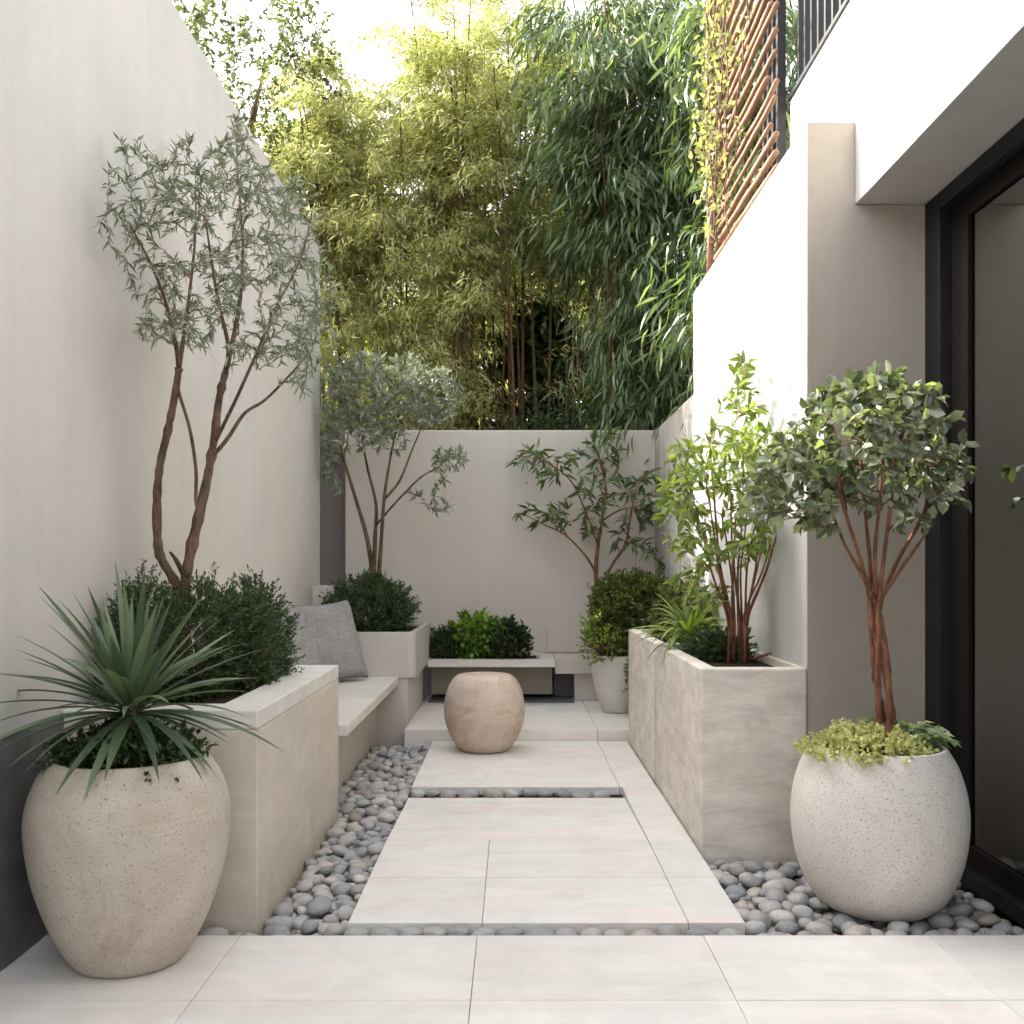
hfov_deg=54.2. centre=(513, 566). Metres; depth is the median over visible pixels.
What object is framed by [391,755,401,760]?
pebble
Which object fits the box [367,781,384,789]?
pebble
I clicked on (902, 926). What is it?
pebble
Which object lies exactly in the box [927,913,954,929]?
pebble
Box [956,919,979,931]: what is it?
pebble
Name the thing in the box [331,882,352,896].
pebble
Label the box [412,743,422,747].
pebble
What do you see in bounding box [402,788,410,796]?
pebble
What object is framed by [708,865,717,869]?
pebble
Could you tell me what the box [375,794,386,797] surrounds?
pebble
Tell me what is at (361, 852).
pebble
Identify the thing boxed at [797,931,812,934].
pebble
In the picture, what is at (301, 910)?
pebble
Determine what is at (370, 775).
pebble
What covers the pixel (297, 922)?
pebble
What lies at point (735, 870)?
pebble
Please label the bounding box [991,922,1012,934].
pebble
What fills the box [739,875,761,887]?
pebble
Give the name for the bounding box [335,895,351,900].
pebble
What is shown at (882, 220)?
house
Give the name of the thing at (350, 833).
pebble
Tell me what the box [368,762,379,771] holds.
pebble
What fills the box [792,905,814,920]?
pebble
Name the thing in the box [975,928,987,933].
pebble
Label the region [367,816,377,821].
pebble
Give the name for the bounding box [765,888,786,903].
pebble
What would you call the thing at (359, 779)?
pebble
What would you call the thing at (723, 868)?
pebble
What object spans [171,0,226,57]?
background tree
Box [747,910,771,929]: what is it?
pebble
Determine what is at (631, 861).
path
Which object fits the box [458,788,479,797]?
pebble
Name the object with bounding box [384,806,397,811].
pebble
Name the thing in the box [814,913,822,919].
pebble
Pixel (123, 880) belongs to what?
pot
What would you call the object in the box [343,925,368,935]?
pebble
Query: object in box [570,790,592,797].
pebble
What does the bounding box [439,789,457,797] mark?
pebble
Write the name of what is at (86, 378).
garden wall
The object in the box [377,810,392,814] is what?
pebble
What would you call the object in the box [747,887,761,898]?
pebble
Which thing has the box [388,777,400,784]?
pebble
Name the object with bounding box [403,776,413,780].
pebble
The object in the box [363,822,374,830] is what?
pebble
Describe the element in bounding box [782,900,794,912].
pebble
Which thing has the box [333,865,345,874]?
pebble
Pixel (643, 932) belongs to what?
pebble
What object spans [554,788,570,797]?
pebble
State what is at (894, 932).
pebble
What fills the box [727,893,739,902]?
pebble
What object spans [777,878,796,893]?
pebble
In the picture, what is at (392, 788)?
pebble
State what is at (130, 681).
yucca
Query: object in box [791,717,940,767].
sedum
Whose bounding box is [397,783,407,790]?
pebble
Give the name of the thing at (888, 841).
pot
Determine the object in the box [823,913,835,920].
pebble
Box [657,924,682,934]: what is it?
pebble
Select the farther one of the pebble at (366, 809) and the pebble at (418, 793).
the pebble at (418, 793)
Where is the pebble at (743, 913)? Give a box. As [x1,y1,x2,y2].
[736,909,749,921]
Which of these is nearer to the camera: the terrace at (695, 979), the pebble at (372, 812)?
the terrace at (695, 979)
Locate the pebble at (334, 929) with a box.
[324,923,344,935]
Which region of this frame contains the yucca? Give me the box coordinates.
[0,563,281,802]
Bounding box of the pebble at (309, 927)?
[301,919,318,934]
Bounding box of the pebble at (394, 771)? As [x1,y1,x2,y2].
[391,768,402,776]
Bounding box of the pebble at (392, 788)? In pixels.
[385,785,397,791]
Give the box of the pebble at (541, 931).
[525,927,554,934]
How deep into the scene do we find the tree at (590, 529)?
8.76 m
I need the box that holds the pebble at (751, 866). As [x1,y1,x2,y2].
[740,860,762,872]
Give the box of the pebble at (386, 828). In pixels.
[380,826,391,831]
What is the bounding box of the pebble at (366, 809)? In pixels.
[364,807,376,816]
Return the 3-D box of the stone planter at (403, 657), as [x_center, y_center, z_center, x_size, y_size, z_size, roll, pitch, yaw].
[-1.167,0.750,8.195,0.863,1.200,1.510,0,0,0]
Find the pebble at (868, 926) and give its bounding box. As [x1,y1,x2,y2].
[861,924,873,928]
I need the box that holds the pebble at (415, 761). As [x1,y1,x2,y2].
[406,758,418,763]
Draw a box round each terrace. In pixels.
[0,935,1023,1023]
[404,695,628,752]
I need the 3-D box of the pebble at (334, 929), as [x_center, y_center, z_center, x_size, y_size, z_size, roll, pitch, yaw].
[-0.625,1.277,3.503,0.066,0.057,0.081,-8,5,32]
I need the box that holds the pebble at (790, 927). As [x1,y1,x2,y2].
[775,921,798,934]
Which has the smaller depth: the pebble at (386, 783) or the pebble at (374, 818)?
the pebble at (374, 818)
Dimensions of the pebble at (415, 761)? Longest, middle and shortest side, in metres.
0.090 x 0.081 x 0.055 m
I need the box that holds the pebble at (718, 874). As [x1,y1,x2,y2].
[712,871,727,879]
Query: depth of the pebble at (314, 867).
4.25 m
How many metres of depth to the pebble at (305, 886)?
3.98 m
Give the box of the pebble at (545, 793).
[538,789,553,797]
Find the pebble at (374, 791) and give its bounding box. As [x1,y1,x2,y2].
[370,789,379,793]
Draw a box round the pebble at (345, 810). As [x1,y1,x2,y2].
[339,806,353,815]
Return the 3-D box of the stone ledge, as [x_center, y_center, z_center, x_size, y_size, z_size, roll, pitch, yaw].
[0.821,0.980,8.923,0.929,0.379,0.446,0,0,0]
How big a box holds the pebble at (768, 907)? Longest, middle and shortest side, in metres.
0.094 x 0.087 x 0.056 m
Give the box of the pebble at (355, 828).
[346,824,364,832]
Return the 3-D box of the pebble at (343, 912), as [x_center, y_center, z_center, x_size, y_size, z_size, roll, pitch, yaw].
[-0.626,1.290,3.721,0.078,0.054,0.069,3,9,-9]
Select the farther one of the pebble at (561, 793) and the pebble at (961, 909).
the pebble at (561, 793)
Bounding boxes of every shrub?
[88,559,196,704]
[148,561,252,702]
[192,571,288,694]
[212,564,305,680]
[318,568,421,631]
[429,623,465,667]
[445,607,507,658]
[481,614,533,667]
[576,563,675,702]
[647,578,718,641]
[650,350,787,663]
[678,622,758,663]
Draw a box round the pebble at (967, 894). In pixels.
[962,892,973,898]
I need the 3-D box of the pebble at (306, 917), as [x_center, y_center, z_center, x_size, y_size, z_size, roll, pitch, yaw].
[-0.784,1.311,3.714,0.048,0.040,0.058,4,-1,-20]
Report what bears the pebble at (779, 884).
on the pebbles at (789, 870)
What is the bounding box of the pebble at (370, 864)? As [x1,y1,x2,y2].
[364,861,374,867]
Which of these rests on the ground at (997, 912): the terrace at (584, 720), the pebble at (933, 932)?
the terrace at (584, 720)
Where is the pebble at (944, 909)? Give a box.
[935,906,947,913]
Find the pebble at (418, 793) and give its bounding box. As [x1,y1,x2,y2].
[411,789,424,797]
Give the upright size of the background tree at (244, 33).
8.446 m
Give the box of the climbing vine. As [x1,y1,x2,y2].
[682,0,756,251]
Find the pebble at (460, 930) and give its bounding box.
[446,925,469,935]
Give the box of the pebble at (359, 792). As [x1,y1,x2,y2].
[354,790,365,795]
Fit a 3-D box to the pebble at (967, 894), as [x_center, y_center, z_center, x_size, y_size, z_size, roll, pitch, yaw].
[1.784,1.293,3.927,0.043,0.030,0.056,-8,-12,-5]
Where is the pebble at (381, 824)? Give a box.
[375,822,390,827]
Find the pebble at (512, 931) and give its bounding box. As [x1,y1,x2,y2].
[498,927,523,934]
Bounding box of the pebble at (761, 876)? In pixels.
[753,872,765,882]
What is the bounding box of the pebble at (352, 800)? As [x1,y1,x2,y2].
[345,798,356,803]
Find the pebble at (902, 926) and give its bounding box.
[887,921,909,934]
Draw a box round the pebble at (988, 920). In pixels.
[975,913,1000,927]
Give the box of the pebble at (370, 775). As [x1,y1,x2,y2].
[367,773,376,778]
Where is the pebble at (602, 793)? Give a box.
[592,789,610,797]
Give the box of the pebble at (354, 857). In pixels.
[348,856,363,861]
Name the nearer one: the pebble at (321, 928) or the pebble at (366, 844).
the pebble at (321, 928)
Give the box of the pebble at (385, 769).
[379,765,390,772]
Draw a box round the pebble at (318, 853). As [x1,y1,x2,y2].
[314,850,326,857]
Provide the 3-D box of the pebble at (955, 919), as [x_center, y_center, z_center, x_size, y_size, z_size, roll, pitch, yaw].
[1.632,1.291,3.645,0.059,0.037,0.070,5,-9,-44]
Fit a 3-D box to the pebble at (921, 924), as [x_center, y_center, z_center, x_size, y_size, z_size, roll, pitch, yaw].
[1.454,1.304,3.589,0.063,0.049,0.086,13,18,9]
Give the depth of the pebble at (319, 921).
3.65 m
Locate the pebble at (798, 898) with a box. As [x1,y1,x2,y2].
[787,892,808,905]
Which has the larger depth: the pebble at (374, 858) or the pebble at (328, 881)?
the pebble at (374, 858)
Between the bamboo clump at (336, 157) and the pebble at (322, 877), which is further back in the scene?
the bamboo clump at (336, 157)
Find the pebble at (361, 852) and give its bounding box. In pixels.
[354,847,368,857]
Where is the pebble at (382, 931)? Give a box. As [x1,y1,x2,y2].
[369,927,398,935]
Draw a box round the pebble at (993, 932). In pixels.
[984,929,1006,934]
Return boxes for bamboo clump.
[249,33,531,460]
[336,0,614,429]
[445,0,653,429]
[478,0,758,481]
[625,0,797,476]
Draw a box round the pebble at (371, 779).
[369,776,378,782]
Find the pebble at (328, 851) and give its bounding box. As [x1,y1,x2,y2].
[321,848,331,854]
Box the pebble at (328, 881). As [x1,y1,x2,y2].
[323,876,337,885]
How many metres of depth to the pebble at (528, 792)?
5.59 m
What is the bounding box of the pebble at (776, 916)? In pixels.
[769,910,795,924]
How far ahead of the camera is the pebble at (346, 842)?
4.63 m
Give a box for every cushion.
[277,606,320,664]
[291,599,368,679]
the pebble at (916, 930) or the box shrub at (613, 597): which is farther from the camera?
the box shrub at (613, 597)
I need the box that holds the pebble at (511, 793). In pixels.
[504,789,519,797]
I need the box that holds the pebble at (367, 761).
[361,759,371,764]
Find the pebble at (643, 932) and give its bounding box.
[631,929,656,934]
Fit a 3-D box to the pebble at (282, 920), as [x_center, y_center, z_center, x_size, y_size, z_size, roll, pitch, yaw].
[-0.852,1.299,3.626,0.116,0.066,0.091,-1,-2,5]
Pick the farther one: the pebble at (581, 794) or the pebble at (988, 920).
the pebble at (581, 794)
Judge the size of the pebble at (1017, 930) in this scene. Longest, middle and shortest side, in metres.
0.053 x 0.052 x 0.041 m
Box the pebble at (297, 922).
[292,917,305,929]
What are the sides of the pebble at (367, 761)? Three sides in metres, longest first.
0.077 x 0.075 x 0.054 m
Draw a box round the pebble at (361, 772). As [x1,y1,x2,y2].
[352,770,363,774]
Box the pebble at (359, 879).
[352,874,366,884]
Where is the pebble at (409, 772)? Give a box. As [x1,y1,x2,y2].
[406,770,418,775]
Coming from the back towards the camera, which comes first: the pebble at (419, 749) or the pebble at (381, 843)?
the pebble at (419, 749)
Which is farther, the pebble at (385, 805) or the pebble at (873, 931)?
the pebble at (385, 805)
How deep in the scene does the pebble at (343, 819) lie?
5.06 m
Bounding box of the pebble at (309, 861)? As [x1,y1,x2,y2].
[304,858,316,867]
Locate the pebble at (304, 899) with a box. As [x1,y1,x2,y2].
[294,893,313,906]
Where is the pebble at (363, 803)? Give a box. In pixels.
[357,799,369,807]
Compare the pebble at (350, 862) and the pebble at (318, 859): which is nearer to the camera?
the pebble at (350, 862)
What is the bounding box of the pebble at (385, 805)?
[382,803,393,808]
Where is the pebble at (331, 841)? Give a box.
[326,837,337,845]
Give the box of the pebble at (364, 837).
[361,834,370,840]
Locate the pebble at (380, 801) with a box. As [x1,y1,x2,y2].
[370,797,387,806]
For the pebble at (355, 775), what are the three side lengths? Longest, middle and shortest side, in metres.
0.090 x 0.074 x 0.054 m
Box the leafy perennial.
[854,716,960,753]
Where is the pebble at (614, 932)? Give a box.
[604,929,625,934]
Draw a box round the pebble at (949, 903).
[945,901,954,906]
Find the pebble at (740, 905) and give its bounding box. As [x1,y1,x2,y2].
[734,902,751,910]
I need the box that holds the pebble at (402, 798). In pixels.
[393,793,408,803]
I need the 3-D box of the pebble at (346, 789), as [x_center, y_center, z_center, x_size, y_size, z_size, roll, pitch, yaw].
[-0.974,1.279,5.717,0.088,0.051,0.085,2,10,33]
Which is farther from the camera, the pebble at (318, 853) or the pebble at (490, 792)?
the pebble at (490, 792)
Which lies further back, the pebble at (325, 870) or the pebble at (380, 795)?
the pebble at (380, 795)
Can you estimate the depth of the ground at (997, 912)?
4.04 m
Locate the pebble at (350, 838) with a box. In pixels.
[340,835,353,844]
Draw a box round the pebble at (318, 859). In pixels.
[316,857,326,863]
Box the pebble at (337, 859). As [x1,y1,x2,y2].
[330,857,343,861]
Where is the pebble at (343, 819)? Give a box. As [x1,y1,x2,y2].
[336,818,347,822]
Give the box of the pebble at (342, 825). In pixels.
[332,821,346,830]
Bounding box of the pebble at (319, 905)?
[307,895,331,916]
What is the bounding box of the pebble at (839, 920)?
[832,913,855,931]
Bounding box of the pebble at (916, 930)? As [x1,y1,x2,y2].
[908,925,924,934]
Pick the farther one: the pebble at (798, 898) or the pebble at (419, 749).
the pebble at (419, 749)
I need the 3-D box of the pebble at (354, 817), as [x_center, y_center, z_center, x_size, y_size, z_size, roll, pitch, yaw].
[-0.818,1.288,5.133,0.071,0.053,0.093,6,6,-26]
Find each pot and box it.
[21,748,230,978]
[591,653,628,713]
[790,744,970,922]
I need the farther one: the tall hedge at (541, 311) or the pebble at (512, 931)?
the tall hedge at (541, 311)
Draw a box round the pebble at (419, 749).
[410,746,421,751]
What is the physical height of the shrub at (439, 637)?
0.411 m
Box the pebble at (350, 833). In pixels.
[345,832,355,836]
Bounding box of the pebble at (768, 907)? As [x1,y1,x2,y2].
[758,900,783,914]
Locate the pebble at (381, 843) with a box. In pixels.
[374,841,384,846]
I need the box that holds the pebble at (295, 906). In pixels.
[291,903,300,911]
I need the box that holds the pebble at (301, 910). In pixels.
[297,906,307,914]
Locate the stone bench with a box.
[338,677,398,787]
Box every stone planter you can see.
[62,665,337,935]
[312,585,430,747]
[428,653,573,702]
[629,629,806,866]
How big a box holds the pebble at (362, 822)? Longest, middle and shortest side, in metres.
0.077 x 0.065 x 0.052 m
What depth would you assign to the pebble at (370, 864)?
4.35 m
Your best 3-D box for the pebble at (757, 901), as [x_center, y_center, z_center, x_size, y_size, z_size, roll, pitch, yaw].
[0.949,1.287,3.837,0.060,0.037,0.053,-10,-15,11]
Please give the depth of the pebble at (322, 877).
4.14 m
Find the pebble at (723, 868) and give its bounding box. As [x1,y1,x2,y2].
[719,863,728,871]
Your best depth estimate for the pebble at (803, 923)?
3.59 m
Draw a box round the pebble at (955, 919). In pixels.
[952,916,970,924]
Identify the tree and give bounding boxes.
[91,113,344,696]
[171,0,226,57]
[172,0,350,285]
[315,347,469,575]
[504,421,665,649]
[738,360,979,740]
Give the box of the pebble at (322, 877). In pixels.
[317,874,324,883]
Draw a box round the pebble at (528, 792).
[521,788,537,797]
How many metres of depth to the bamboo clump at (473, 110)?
9.86 m
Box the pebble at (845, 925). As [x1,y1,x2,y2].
[841,921,858,934]
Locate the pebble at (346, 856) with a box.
[343,852,356,861]
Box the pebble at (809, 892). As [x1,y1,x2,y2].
[804,886,817,898]
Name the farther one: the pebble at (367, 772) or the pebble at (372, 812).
the pebble at (367, 772)
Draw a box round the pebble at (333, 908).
[328,905,337,913]
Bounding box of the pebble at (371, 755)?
[367,754,377,758]
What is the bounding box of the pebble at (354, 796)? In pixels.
[349,795,362,797]
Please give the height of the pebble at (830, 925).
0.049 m
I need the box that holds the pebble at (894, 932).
[885,929,906,934]
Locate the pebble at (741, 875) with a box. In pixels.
[739,872,752,879]
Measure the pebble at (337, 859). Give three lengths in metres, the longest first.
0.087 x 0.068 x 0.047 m
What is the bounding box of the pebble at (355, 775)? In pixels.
[351,773,361,777]
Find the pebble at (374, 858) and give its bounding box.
[370,855,378,863]
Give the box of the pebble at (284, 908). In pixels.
[274,902,293,916]
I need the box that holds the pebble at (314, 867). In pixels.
[306,865,319,874]
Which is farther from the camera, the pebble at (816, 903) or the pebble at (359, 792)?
the pebble at (359, 792)
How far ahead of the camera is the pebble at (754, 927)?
3.55 m
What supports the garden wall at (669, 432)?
on the ground at (997, 912)
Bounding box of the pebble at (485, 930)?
[470,926,495,935]
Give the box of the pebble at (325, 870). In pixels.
[317,866,332,875]
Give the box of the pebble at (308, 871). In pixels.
[301,870,315,877]
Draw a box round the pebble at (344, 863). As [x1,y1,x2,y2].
[336,861,348,869]
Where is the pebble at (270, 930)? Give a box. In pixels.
[263,924,291,935]
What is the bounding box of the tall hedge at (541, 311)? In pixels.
[325,243,670,429]
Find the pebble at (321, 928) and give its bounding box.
[317,922,330,935]
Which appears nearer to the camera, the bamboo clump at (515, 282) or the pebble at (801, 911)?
the pebble at (801, 911)
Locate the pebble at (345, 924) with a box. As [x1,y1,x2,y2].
[342,921,348,930]
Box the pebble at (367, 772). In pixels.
[365,770,374,774]
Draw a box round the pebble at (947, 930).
[938,928,954,934]
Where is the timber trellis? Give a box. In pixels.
[705,0,779,273]
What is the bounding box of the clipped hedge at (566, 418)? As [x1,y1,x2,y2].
[480,380,658,483]
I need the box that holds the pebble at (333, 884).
[330,881,341,891]
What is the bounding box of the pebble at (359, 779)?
[353,777,364,781]
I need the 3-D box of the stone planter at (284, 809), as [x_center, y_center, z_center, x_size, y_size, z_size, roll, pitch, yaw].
[-1.252,0.927,4.345,0.693,0.845,1.630,0,0,0]
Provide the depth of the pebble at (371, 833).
4.83 m
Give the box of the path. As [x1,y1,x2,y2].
[348,741,744,934]
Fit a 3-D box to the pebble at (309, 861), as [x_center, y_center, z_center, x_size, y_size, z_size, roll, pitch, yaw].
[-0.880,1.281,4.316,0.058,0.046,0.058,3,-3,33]
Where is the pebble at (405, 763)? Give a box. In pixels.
[401,761,412,770]
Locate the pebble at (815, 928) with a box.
[805,922,833,934]
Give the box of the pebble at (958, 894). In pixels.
[953,890,962,899]
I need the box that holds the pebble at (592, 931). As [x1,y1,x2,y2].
[580,927,602,934]
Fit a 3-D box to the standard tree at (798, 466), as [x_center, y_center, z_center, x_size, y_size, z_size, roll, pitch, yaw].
[1.322,-0.057,3.788,1.032,1.451,0.701,0,0,0]
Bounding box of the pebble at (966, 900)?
[962,897,973,911]
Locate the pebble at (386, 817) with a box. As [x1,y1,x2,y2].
[377,813,394,822]
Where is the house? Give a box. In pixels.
[694,0,1023,926]
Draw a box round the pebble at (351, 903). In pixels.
[339,899,356,908]
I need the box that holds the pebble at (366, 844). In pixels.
[359,841,371,847]
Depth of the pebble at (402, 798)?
5.49 m
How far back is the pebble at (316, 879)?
4.08 m
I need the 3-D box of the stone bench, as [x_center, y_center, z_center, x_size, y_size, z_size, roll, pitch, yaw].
[-1.229,1.084,6.306,0.738,0.532,2.287,0,0,0]
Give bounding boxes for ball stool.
[444,672,524,753]
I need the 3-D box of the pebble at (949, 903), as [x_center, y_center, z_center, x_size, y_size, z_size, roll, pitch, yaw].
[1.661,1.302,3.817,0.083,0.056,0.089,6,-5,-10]
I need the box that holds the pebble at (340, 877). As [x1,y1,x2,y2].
[329,874,345,881]
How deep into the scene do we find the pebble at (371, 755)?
6.76 m
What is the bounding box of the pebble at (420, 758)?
[414,756,424,761]
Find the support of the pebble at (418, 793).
on the pebbles at (789, 870)
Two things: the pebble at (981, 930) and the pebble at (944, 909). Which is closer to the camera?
the pebble at (981, 930)
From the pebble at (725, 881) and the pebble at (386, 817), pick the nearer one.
the pebble at (725, 881)
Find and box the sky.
[172,0,797,402]
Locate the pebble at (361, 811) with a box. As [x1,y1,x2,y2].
[351,808,364,817]
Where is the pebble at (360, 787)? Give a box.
[356,785,367,789]
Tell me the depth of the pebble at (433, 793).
5.59 m
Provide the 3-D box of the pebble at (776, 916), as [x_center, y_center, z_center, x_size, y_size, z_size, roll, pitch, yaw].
[0.979,1.288,3.658,0.100,0.065,0.075,-6,-9,40]
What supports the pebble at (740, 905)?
on the pebbles at (789, 870)
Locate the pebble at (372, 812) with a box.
[367,809,379,815]
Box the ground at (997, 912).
[319,748,1023,933]
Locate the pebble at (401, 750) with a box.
[395,747,405,753]
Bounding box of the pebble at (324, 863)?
[317,861,333,867]
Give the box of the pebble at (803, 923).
[798,918,812,930]
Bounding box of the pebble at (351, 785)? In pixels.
[345,781,356,789]
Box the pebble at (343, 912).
[335,905,353,921]
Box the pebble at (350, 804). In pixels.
[340,802,355,808]
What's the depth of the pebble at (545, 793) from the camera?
5.58 m
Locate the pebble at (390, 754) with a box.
[386,751,395,759]
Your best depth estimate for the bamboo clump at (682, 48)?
7.79 m
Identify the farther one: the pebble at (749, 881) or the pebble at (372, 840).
the pebble at (372, 840)
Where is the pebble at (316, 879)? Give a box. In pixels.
[301,873,321,886]
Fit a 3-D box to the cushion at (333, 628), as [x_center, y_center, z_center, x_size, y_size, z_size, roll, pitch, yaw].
[-1.306,0.533,7.118,0.196,0.600,0.500,-26,-15,40]
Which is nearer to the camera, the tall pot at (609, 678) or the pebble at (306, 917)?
the pebble at (306, 917)
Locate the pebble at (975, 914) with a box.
[971,910,985,919]
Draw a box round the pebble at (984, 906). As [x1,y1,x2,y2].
[969,898,993,912]
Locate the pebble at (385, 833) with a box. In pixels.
[379,830,390,837]
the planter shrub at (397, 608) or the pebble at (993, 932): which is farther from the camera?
the planter shrub at (397, 608)
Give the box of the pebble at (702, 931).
[686,927,715,935]
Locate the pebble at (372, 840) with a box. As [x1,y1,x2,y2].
[365,837,382,843]
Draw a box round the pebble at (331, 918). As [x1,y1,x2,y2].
[322,914,338,922]
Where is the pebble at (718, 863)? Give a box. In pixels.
[713,859,726,868]
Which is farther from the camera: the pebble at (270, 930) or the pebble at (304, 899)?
the pebble at (304, 899)
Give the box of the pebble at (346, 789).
[338,786,350,794]
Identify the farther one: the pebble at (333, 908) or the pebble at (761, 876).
the pebble at (761, 876)
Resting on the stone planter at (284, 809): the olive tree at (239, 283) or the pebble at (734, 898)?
the olive tree at (239, 283)
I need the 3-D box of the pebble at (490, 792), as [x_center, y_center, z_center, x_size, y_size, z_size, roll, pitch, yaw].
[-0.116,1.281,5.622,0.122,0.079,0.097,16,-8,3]
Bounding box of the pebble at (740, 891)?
[724,885,746,897]
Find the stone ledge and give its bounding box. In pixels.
[553,653,597,699]
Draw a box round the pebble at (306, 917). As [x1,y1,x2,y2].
[297,914,309,919]
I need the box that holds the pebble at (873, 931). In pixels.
[869,928,884,934]
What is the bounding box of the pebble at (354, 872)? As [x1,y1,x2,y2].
[348,868,362,881]
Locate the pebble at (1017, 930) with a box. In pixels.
[1012,926,1023,934]
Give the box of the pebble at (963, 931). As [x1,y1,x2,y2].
[954,927,974,934]
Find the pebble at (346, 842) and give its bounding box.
[336,838,350,847]
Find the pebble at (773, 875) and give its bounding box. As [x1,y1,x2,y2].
[765,870,785,881]
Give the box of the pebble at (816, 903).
[809,897,828,909]
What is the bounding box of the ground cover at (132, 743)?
[32,716,218,785]
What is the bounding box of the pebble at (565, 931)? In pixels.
[555,927,577,934]
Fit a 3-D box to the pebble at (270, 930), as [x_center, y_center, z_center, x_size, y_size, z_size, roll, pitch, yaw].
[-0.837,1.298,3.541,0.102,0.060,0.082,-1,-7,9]
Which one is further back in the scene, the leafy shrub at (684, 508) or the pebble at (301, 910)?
the leafy shrub at (684, 508)
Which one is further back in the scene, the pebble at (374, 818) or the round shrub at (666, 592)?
the round shrub at (666, 592)
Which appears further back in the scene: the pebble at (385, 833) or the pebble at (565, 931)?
the pebble at (385, 833)
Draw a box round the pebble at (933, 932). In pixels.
[923,930,942,935]
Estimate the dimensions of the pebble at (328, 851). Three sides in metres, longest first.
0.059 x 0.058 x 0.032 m
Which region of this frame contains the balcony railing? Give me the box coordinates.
[762,0,843,182]
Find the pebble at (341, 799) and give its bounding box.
[338,794,347,805]
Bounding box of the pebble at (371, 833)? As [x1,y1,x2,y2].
[365,831,377,836]
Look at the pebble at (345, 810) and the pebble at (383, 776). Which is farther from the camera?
the pebble at (383, 776)
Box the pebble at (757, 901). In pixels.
[753,897,768,906]
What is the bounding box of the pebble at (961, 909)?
[947,902,973,916]
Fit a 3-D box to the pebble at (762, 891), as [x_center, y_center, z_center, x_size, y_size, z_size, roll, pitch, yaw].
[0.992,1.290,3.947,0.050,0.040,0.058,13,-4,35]
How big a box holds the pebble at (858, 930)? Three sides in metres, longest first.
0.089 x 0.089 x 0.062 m
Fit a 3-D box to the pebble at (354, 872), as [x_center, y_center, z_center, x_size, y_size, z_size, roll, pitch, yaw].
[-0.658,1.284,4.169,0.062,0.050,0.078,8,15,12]
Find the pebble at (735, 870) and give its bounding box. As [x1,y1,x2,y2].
[727,863,745,876]
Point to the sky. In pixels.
(350, 14)
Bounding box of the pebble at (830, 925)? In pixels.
[818,921,833,930]
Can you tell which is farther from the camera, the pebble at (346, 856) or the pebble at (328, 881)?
the pebble at (346, 856)
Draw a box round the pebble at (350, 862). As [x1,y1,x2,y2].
[348,859,361,866]
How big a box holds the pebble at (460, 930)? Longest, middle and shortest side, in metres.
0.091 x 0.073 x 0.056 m
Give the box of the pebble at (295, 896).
[292,893,302,901]
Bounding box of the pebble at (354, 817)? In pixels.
[348,812,361,822]
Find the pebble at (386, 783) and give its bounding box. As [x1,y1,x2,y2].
[381,781,389,788]
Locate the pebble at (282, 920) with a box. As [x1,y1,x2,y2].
[264,915,292,930]
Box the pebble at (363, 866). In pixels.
[349,862,367,871]
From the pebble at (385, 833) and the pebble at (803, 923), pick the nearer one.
the pebble at (803, 923)
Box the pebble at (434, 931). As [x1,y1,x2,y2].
[422,926,446,935]
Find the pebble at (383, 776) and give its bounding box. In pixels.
[376,773,388,780]
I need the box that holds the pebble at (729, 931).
[718,928,742,934]
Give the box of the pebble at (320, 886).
[311,884,329,894]
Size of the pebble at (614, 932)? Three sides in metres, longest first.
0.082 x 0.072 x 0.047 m
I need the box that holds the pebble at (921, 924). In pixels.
[911,921,927,932]
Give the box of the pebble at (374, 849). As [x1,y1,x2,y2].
[367,844,382,854]
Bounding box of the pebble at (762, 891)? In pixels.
[759,888,767,896]
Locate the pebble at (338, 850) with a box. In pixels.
[330,845,348,856]
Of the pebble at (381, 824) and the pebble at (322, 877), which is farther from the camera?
the pebble at (381, 824)
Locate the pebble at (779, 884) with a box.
[762,880,785,890]
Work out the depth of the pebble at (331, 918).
3.65 m
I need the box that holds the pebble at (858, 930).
[844,925,870,934]
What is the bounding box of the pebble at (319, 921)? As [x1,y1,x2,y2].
[315,919,322,925]
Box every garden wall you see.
[0,0,319,970]
[320,433,344,584]
[345,430,655,701]
[655,394,693,609]
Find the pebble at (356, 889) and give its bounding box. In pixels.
[350,884,365,896]
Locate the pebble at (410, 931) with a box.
[398,927,422,935]
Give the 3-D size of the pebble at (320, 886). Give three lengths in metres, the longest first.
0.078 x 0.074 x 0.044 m
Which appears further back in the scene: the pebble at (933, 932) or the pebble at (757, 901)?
the pebble at (757, 901)
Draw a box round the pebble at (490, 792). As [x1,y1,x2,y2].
[483,787,503,797]
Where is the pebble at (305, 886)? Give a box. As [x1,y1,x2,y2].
[297,879,312,892]
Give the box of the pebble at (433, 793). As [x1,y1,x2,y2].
[426,788,440,797]
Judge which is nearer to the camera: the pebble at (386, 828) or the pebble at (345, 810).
the pebble at (386, 828)
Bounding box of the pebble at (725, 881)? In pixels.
[718,874,738,888]
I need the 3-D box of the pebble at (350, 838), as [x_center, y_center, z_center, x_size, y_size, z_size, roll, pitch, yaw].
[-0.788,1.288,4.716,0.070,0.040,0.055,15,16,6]
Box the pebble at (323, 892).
[314,889,333,901]
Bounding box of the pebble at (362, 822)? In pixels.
[359,818,374,825]
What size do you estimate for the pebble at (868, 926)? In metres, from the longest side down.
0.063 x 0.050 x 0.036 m
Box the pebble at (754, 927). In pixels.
[745,920,766,934]
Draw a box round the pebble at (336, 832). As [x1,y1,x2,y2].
[326,827,344,838]
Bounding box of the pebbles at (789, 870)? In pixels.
[198,745,991,935]

